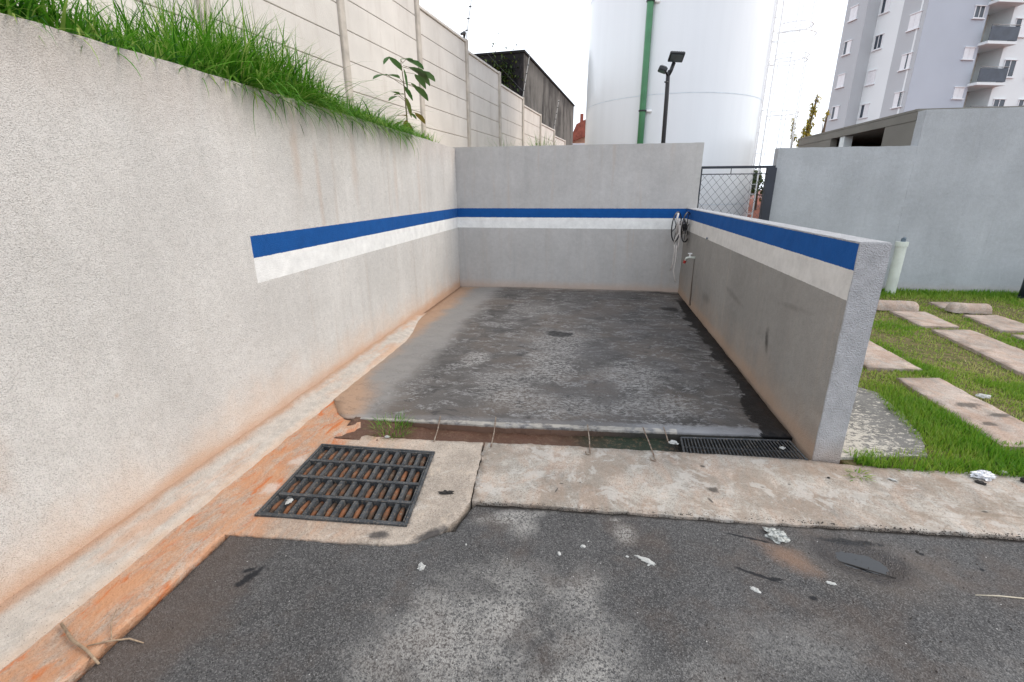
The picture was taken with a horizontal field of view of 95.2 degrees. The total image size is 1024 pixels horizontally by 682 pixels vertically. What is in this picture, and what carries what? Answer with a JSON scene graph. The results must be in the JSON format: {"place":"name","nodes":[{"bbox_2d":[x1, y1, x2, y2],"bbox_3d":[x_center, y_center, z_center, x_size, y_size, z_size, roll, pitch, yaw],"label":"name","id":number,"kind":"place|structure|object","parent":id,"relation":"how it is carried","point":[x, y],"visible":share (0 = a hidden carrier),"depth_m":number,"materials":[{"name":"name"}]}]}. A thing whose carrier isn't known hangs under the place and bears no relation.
{"place":"outdoors","nodes":[
{"label":"outdoors","id":0,"kind":"place"},
{"bbox_2d":[0,401,483,681],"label":"pavement","id":1,"kind":"structure","parent":0,"point":[136,592],"depth_m":2.17,"materials":[{"name":"concrete"}]},
{"bbox_2d":[60,622,99,664],"bbox_3d":[-1.509,1.052,1.624,0.301,0.013,0.018,10,20,28],"label":"dry stick","id":2,"kind":"object","parent":1,"relation":"on","point":[76,642],"visible":1,"depth_m":1.62,"materials":[{"name":"brown wood"}]},
{"bbox_2d":[110,609,116,639],"bbox_3d":[-1.448,1.028,1.694,0.012,0.005,0.160,-12,21,-33],"label":"dry stick","id":3,"kind":"object","parent":1,"relation":"on","point":[111,625],"visible":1,"depth_m":1.69,"materials":[{"name":"brown wood"}]},
{"bbox_2d":[254,444,434,526],"bbox_3d":[-0.834,0.896,2.590,0.793,0.310,0.700,2,18,6],"label":"drain grate","id":4,"kind":"object","parent":1,"relation":"in","point":[339,483],"visible":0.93,"depth_m":2.50,"materials":[{"name":"metal"}]},
{"bbox_2d":[285,498,292,504],"bbox_3d":[-1.122,0.806,2.353,0.033,0.006,0.056,3,18,9],"label":"paper scrap","id":5,"kind":"object","parent":4,"relation":"on","point":[290,500],"visible":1,"depth_m":2.35,"materials":[{"name":"white paper"}]},
{"bbox_2d":[433,416,440,441],"bbox_3d":[-0.487,0.570,3.060,0.012,0.030,0.300,0,18,0],"label":"rebar rod","id":6,"kind":"object","parent":1,"relation":"on","point":[437,429],"visible":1,"depth_m":3.05,"materials":[{"name":"metal"}]},
{"bbox_2d":[438,490,454,493],"bbox_3d":[-0.344,0.784,2.430,0.094,0.012,0.028,-2,18,-5],"label":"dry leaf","id":7,"kind":"object","parent":1,"relation":"on","point":[445,492],"visible":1,"depth_m":2.43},
{"bbox_2d":[77,505,1023,681],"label":"road","id":8,"kind":"structure","parent":0,"point":[207,603],"depth_m":1.76,"materials":[{"name":"grey asphalt"}]},
{"bbox_2d":[87,638,143,645],"bbox_3d":[-1.379,1.050,1.634,0.184,0.013,0.025,-2,18,-5],"label":"dry stick","id":9,"kind":"object","parent":8,"relation":"on","point":[132,639],"visible":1,"depth_m":1.64,"materials":[{"name":"brown wood"}]},
{"bbox_2d":[417,562,425,570],"bbox_3d":[-0.381,0.945,1.963,0.044,0.012,0.040,16,24,41],"label":"paper scrap","id":10,"kind":"object","parent":8,"relation":"on","point":[421,566],"visible":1,"depth_m":1.96,"materials":[{"name":"white paper"}]},
{"bbox_2d":[105,495,1023,680],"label":"loose grit","id":11,"kind":"object","parent":8,"relation":"on","point":[755,559],"visible":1,"depth_m":2.14,"materials":[{"name":"grey gravel"}]},
{"bbox_2d":[634,555,654,565],"bbox_3d":[0.568,0.932,1.995,0.096,0.008,0.029,13,22,35],"label":"paper scrap","id":12,"kind":"object","parent":8,"relation":"on","point":[647,560],"visible":1,"depth_m":1.99,"materials":[{"name":"white paper"}]},
{"bbox_2d":[472,443,1023,539],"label":"kerb strip","id":13,"kind":"object","parent":8,"relation":"on","point":[739,489],"visible":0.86,"depth_m":2.44,"materials":[{"name":"concrete"}]},
{"bbox_2d":[490,417,495,446],"bbox_3d":[-0.117,0.582,3.013,0.012,0.034,0.341,1,18,3],"label":"rebar rod","id":14,"kind":"object","parent":13,"relation":"on","point":[493,433],"visible":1,"depth_m":2.99,"materials":[{"name":"metal"}]},
{"bbox_2d":[585,424,590,454],"bbox_3d":[0.476,0.611,2.916,0.034,0.035,0.322,3,18,9],"label":"rebar rod","id":15,"kind":"object","parent":13,"relation":"on","point":[589,453],"visible":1,"depth_m":2.86,"materials":[{"name":"metal"}]},
{"bbox_2d":[642,427,655,460],"bbox_3d":[0.831,0.626,2.864,0.032,0.035,0.354,1,18,4],"label":"rebar rod","id":16,"kind":"object","parent":13,"relation":"on","point":[649,445],"visible":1,"depth_m":2.84,"materials":[{"name":"metal"}]},
{"bbox_2d":[680,437,808,460],"bbox_3d":[1.385,0.657,2.859,0.707,0.022,0.239,1,18,5],"label":"channel grate","id":17,"kind":"object","parent":13,"relation":"on","point":[747,440],"visible":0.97,"depth_m":2.87,"materials":[{"name":"metal"}]},
{"bbox_2d":[842,467,874,480],"bbox_3d":[1.891,0.731,2.559,0.181,0.060,0.158,3,18,9],"label":"weed sprout","id":18,"kind":"object","parent":13,"relation":"on","point":[859,470],"visible":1,"depth_m":2.56,"materials":[{"name":"green plant"}]},
{"bbox_2d":[970,470,996,480],"bbox_3d":[2.549,0.726,2.529,0.138,0.039,0.072,3,18,9],"label":"crumpled foil","id":19,"kind":"object","parent":13,"relation":"on","point":[985,475],"visible":1,"depth_m":2.52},
{"bbox_2d":[750,586,760,592],"bbox_3d":[0.959,0.980,1.843,0.046,0.007,0.022,15,23,39],"label":"paper scrap","id":20,"kind":"object","parent":8,"relation":"on","point":[753,588],"visible":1,"depth_m":1.84,"materials":[{"name":"white paper"}]},
{"bbox_2d":[762,526,789,543],"bbox_3d":[1.202,0.878,2.123,0.107,0.029,0.105,3,18,9],"label":"plastic bag","id":21,"kind":"object","parent":8,"relation":"on","point":[778,536],"visible":1,"depth_m":2.11,"materials":[{"name":"white plastic"}]},
{"bbox_2d":[835,551,888,573],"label":"puddle water","id":22,"kind":"structure","parent":8,"relation":"on","point":[865,562],"depth_m":2.00,"materials":[{"name":"grey liquid"}]},
{"bbox_2d":[839,561,895,577],"bbox_3d":[1.472,0.956,1.968,0.227,0.017,0.007,10,21,30],"label":"twig","id":23,"kind":"object","parent":22,"relation":"in","point":[866,569],"visible":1,"depth_m":1.96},
{"bbox_2d":[975,594,1023,598],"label":"straw","id":24,"kind":"object","parent":8,"relation":"on","point":[999,596],"visible":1,"depth_m":1.81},
{"bbox_2d":[334,286,792,449],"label":"bay floor","id":25,"kind":"structure","parent":0,"point":[570,362],"depth_m":3.97,"materials":[{"name":"concrete"}]},
{"bbox_2d":[334,416,799,458],"bbox_3d":[0.367,0.662,2.995,2.979,0.124,0.370,2,18,7],"label":"channel sediment","id":26,"kind":"object","parent":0,"point":[618,442],"visible":0.34,"depth_m":3.02,"materials":[{"name":"brown soil"}]},
{"bbox_2d":[364,411,417,440],"bbox_3d":[-0.795,0.560,3.076,0.392,0.147,0.359,3,18,9],"label":"weed tuft","id":27,"kind":"object","parent":26,"relation":"on","point":[401,423],"visible":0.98,"depth_m":3.12,"materials":[{"name":"green plant"}]},
{"bbox_2d":[668,440,678,444],"bbox_3d":[1.004,0.628,2.904,0.062,0.017,0.040,3,18,9],"label":"paper scrap","id":28,"kind":"object","parent":26,"relation":"on","point":[673,442],"visible":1,"depth_m":2.90,"materials":[{"name":"white paper"}]},
{"bbox_2d":[419,0,847,189],"label":"sky","id":29,"kind":"structure","parent":0,"point":[555,33],"materials":[{"name":"white"}]},
{"bbox_2d":[747,197,760,218],"bbox_3d":[9.624,-3.965,15.574,10.287,1.610,5.128,-3,18,-10],"label":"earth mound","id":30,"kind":"object","parent":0,"point":[757,211],"visible":0.03,"depth_m":14.31,"materials":[{"name":"brown soil"}]},
{"bbox_2d":[748,168,763,209],"bbox_3d":[7.149,-4.403,13.537,1.028,1.198,1.123,3,18,9],"label":"leafy shrub","id":31,"kind":"object","parent":30,"relation":"on","point":[754,183],"visible":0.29,"depth_m":13.45,"materials":[{"name":"green plant"}]},
{"bbox_2d":[839,287,1023,477],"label":"lawn","id":32,"kind":"structure","parent":0,"point":[953,358],"depth_m":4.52,"materials":[{"name":"plant"}]},
{"bbox_2d":[840,387,926,459],"bbox_3d":[2.416,0.431,3.584,0.767,0.066,1.940,3,18,9],"label":"concrete pad","id":33,"kind":"object","parent":32,"relation":"on","point":[874,421],"visible":0.33,"depth_m":3.00,"materials":[{"name":"grey concrete"}]},
{"bbox_2d":[863,340,921,371],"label":"paving slab","id":34,"kind":"structure","parent":32,"relation":"on","point":[878,358],"depth_m":4.21,"materials":[{"name":"concrete"}]},
{"bbox_2d":[885,237,908,292],"bbox_3d":[5.655,-1.084,6.884,0.156,0.883,0.156,3,18,9],"label":"vent pipe","id":35,"kind":"object","parent":32,"relation":"on","point":[901,246],"visible":0.9,"depth_m":6.83,"materials":[{"name":"white plastic"}]},
{"bbox_2d":[877,300,918,310],"bbox_3d":[4.960,-0.466,6.056,0.513,0.120,0.174,3,18,9],"label":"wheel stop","id":36,"kind":"object","parent":32,"relation":"on","point":[893,305],"visible":0.85,"depth_m":6.00,"materials":[{"name":"concrete"}]},
{"bbox_2d":[890,311,958,329],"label":"paving slab","id":37,"kind":"structure","parent":32,"relation":"on","point":[924,319],"depth_m":5.55,"materials":[{"name":"concrete"}]},
{"bbox_2d":[928,302,956,308],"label":"paving slab","id":38,"kind":"structure","parent":32,"relation":"on","point":[940,305],"depth_m":6.31,"materials":[{"name":"concrete"}]},
{"bbox_2d":[896,378,1023,450],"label":"paving slab","id":39,"kind":"structure","parent":32,"relation":"on","point":[994,422],"depth_m":3.29,"materials":[{"name":"concrete"}]},
{"bbox_2d":[945,302,991,313],"bbox_3d":[5.776,-0.422,5.905,0.454,0.120,0.173,3,18,9],"label":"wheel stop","id":40,"kind":"object","parent":32,"relation":"on","point":[976,308],"visible":1,"depth_m":5.85,"materials":[{"name":"concrete"}]},
{"bbox_2d":[931,329,1023,377],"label":"paving slab","id":41,"kind":"structure","parent":32,"relation":"on","point":[1007,356],"depth_m":4.57,"materials":[{"name":"concrete"}]},
{"bbox_2d":[975,393,990,397],"bbox_3d":[3.507,0.408,3.477,0.092,0.019,0.076,3,18,9],"label":"paper scrap","id":42,"kind":"object","parent":32,"relation":"on","point":[983,395],"visible":1,"depth_m":3.47,"materials":[{"name":"white paper"}]},
{"bbox_2d":[963,314,1023,333],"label":"paving slab","id":43,"kind":"structure","parent":32,"relation":"on","point":[998,323],"depth_m":5.38,"materials":[{"name":"concrete"}]},
{"bbox_2d":[1011,334,1023,340],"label":"paving slab","id":44,"kind":"structure","parent":32,"relation":"on","point":[1018,337],"depth_m":4.90,"materials":[{"name":"concrete"}]},
{"bbox_2d":[1016,279,1023,298],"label":"dark post","id":45,"kind":"object","parent":32,"relation":"on","point":[1021,292],"visible":0.55,"depth_m":6.61,"materials":[{"name":"paint"}]},
{"bbox_2d":[973,479,986,485],"bbox_3d":[2.490,0.751,2.488,0.055,0.014,0.027,16,24,41],"label":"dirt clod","id":46,"kind":"object","parent":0,"point":[980,482],"visible":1,"depth_m":2.48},
{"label":"terrace","id":47,"kind":"structure","parent":0,"visible":0},
{"bbox_2d":[17,0,565,146],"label":"panel fence","id":48,"kind":"object","parent":47,"relation":"on","point":[472,101],"visible":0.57,"depth_m":6.66,"materials":[{"name":"concrete"}]},
{"bbox_2d":[373,57,434,126],"bbox_3d":[-1.317,-3.018,5.942,0.159,1.061,1.809,4,18,14],"label":"sapling","id":49,"kind":"object","parent":47,"relation":"on","point":[422,77],"visible":0.92,"depth_m":5.98,"materials":[{"name":"green plant"}]},
{"bbox_2d":[456,49,574,144],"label":"abandoned building","id":50,"kind":"structure","parent":47,"relation":"on","point":[544,93],"depth_m":17.04,"materials":[{"name":"metal"}]},
{"bbox_2d":[481,33,521,90],"bbox_3d":[-0.308,-8.664,15.124,1.735,2.297,0.357,3,18,9],"label":"wall creeper","id":51,"kind":"object","parent":50,"relation":"attached to","point":[502,78],"depth_m":15.10,"materials":[{"name":"green plant"}]},
{"bbox_2d":[524,131,567,145],"bbox_3d":[0.748,-4.743,11.319,1.212,0.683,1.566,-13,22,-34],"label":"grass tuft","id":52,"kind":"object","parent":47,"relation":"on","point":[540,142],"visible":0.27,"depth_m":11.11,"materials":[{"name":"plant"}]},
{"label":"ground","id":53,"kind":"structure","parent":0,"visible":0},
{"bbox_2d":[0,13,459,670],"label":"retaining wall","id":54,"kind":"structure","parent":53,"relation":"on","point":[204,297],"depth_m":2.31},
{"bbox_2d":[0,0,435,151],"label":"tall grass","id":55,"kind":"structure","parent":54,"relation":"on","point":[250,66],"depth_m":2.71,"materials":[{"name":"green plant"}]},
{"bbox_2d":[452,142,703,291],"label":"back wall","id":56,"kind":"structure","parent":53,"relation":"on","point":[599,216],"depth_m":7.05,"materials":[{"name":"grey paint"}]},
{"bbox_2d":[573,114,585,144],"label":"house","id":57,"kind":"structure","parent":53,"relation":"on","point":[579,134],"depth_m":28.89,"materials":[{"name":"brick"}]},
{"bbox_2d":[658,51,684,142],"bbox_3d":[2.676,-2.931,8.410,0.414,3.986,0.231,3,18,9],"label":"lamp post","id":58,"kind":"object","parent":53,"relation":"on","point":[675,56],"visible":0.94,"depth_m":7.95,"materials":[{"name":"black metal"}]},
{"bbox_2d":[585,0,816,217],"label":"water tank","id":59,"kind":"object","parent":53,"relation":"on","point":[718,81],"visible":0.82,"depth_m":8.88,"materials":[{"name":"metal"}]},
{"bbox_2d":[678,208,891,463],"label":"side wall","id":60,"kind":"structure","parent":53,"relation":"on","point":[784,313],"depth_m":3.08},
{"bbox_2d":[670,211,689,282],"bbox_3d":[2.402,-1.342,6.649,0.160,0.971,0.556,13,22,35],"label":"hose","id":61,"kind":"object","parent":60,"relation":"attached to","point":[681,226],"visible":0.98,"depth_m":6.46,"materials":[{"name":"black plastic"}]},
{"bbox_2d":[683,253,694,305],"bbox_3d":[2.322,-0.818,6.173,0.064,0.684,0.176,-16,24,-40],"label":"tap","id":62,"kind":"object","parent":60,"relation":"attached to","point":[689,257],"depth_m":6.13,"materials":[{"name":"grey metal"}]},
{"bbox_2d":[789,118,796,146],"bbox_3d":[7.206,-3.987,12.378,0.252,3.518,0.236,-5,19,-15],"label":"young tree","id":63,"kind":"object","parent":53,"relation":"on","point":[791,129],"visible":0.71,"depth_m":11.93,"materials":[{"name":"green plant"}]},
{"bbox_2d":[795,93,821,147],"bbox_3d":[7.451,-4.186,12.155,0.443,4.033,0.356,3,18,9],"label":"young tree","id":64,"kind":"object","parent":53,"relation":"on","point":[808,127],"visible":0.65,"depth_m":11.69,"materials":[{"name":"green plant"}]},
{"bbox_2d":[821,109,829,132],"bbox_3d":[7.751,-3.962,12.076,0.138,3.651,0.218,-12,21,-31],"label":"young tree","id":65,"kind":"object","parent":53,"relation":"on","point":[824,119],"visible":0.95,"depth_m":11.57,"materials":[{"name":"green plant"}]},
{"bbox_2d":[769,106,1023,292],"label":"wall","id":66,"kind":"structure","parent":53,"relation":"on","point":[941,190],"depth_m":6.85,"materials":[{"name":"grey paint"}]},
{"bbox_2d":[697,165,776,220],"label":"wire gate","id":67,"kind":"structure","parent":66,"relation":"attached to","point":[768,190],"depth_m":7.06,"materials":[{"name":"metal"}]},
{"bbox_2d":[825,0,1023,131],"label":"apartment building","id":68,"kind":"structure","parent":53,"relation":"on","point":[897,57],"depth_m":38.09,"materials":[{"name":"white paint"}]},
{"bbox_2d":[829,105,839,120],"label":"window","id":69,"kind":"structure","parent":68,"relation":"in","point":[834,114],"depth_m":43.54,"materials":[{"name":"white glass"}]},
{"bbox_2d":[834,73,845,88],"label":"window","id":70,"kind":"structure","parent":68,"relation":"in","point":[841,77],"depth_m":42.73,"materials":[{"name":"white glass"}]},
{"bbox_2d":[840,39,852,56],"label":"window","id":71,"kind":"structure","parent":68,"relation":"in","point":[847,44],"depth_m":41.87,"materials":[{"name":"white glass"}]},
{"bbox_2d":[847,4,858,22],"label":"window","id":72,"kind":"structure","parent":68,"relation":"in","point":[853,14],"depth_m":41.08,"materials":[{"name":"white glass"}]},
{"bbox_2d":[857,103,869,118],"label":"window","id":73,"kind":"structure","parent":68,"relation":"in","point":[864,107],"depth_m":41.70,"materials":[{"name":"white glass"}]},
{"bbox_2d":[864,69,876,86],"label":"window","id":74,"kind":"structure","parent":68,"relation":"in","point":[871,74],"depth_m":40.89,"materials":[{"name":"white glass"}]},
{"bbox_2d":[871,33,884,51],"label":"window","id":75,"kind":"structure","parent":68,"relation":"in","point":[878,40],"depth_m":40.09,"materials":[{"name":"white glass"}]},
{"bbox_2d":[878,0,890,15],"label":"window","id":76,"kind":"structure","parent":68,"relation":"in","point":[885,7],"depth_m":39.30,"materials":[{"name":"white glass"}]},
{"bbox_2d":[890,91,903,108],"bbox_3d":[31.770,-19.868,38.524,0.127,1.220,1.000,-2,18,-6],"label":"window","id":77,"kind":"structure","parent":68,"relation":"in","point":[896,101],"depth_m":38.53,"materials":[{"name":"white glass"}]},
{"bbox_2d":[897,52,912,71],"bbox_3d":[31.750,-22.536,37.741,0.127,1.220,1.090,-2,18,-6],"label":"window","id":78,"kind":"structure","parent":68,"relation":"in","point":[906,58],"depth_m":37.73,"materials":[{"name":"white glass"}]},
{"bbox_2d":[905,10,922,32],"bbox_3d":[31.735,-25.227,36.898,0.127,1.220,1.140,-2,18,-6],"label":"window","id":79,"kind":"structure","parent":68,"relation":"in","point":[915,18],"depth_m":36.88,"materials":[{"name":"white glass"}]},
{"bbox_2d":[951,86,965,99],"bbox_3d":[36.412,-20.201,38.092,1.070,0.940,0.127,-2,18,-6],"label":"window","id":80,"kind":"structure","parent":68,"relation":"in","point":[958,92],"depth_m":38.11,"materials":[{"name":"white glass"}]},
{"bbox_2d":[961,46,975,60],"bbox_3d":[36.400,-22.894,37.222,1.070,0.940,0.127,-2,18,-6],"label":"window","id":81,"kind":"structure","parent":68,"relation":"in","point":[968,53],"depth_m":37.24,"materials":[{"name":"white glass"}]},
{"bbox_2d":[971,5,987,19],"bbox_3d":[36.388,-25.578,36.355,1.070,0.940,0.127,-2,18,-6],"label":"window","id":82,"kind":"structure","parent":68,"relation":"in","point":[979,11],"depth_m":36.38,"materials":[{"name":"white glass"}]},
{"bbox_2d":[992,98,1006,105],"bbox_3d":[40.376,-19.385,38.829,1.300,1.340,0.127,-2,18,-6],"label":"window","id":83,"kind":"structure","parent":68,"relation":"in","point":[996,102],"depth_m":38.74,"materials":[{"name":"white glass"}]},
{"bbox_2d":[1003,59,1017,77],"bbox_3d":[40.363,-22.097,37.953,1.300,1.340,0.127,-2,18,-6],"label":"window","id":84,"kind":"structure","parent":68,"relation":"in","point":[1012,63],"depth_m":37.92,"materials":[{"name":"white glass"}]},
{"bbox_2d":[1014,18,1023,37],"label":"window","id":85,"kind":"structure","parent":68,"relation":"in","point":[1019,21],"depth_m":37.03,"materials":[{"name":"white glass"}]},
{"bbox_2d":[1017,99,1023,105],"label":"window","id":86,"kind":"structure","parent":68,"relation":"in","point":[1021,101],"depth_m":38.94,"materials":[{"name":"white glass"}]}
]}

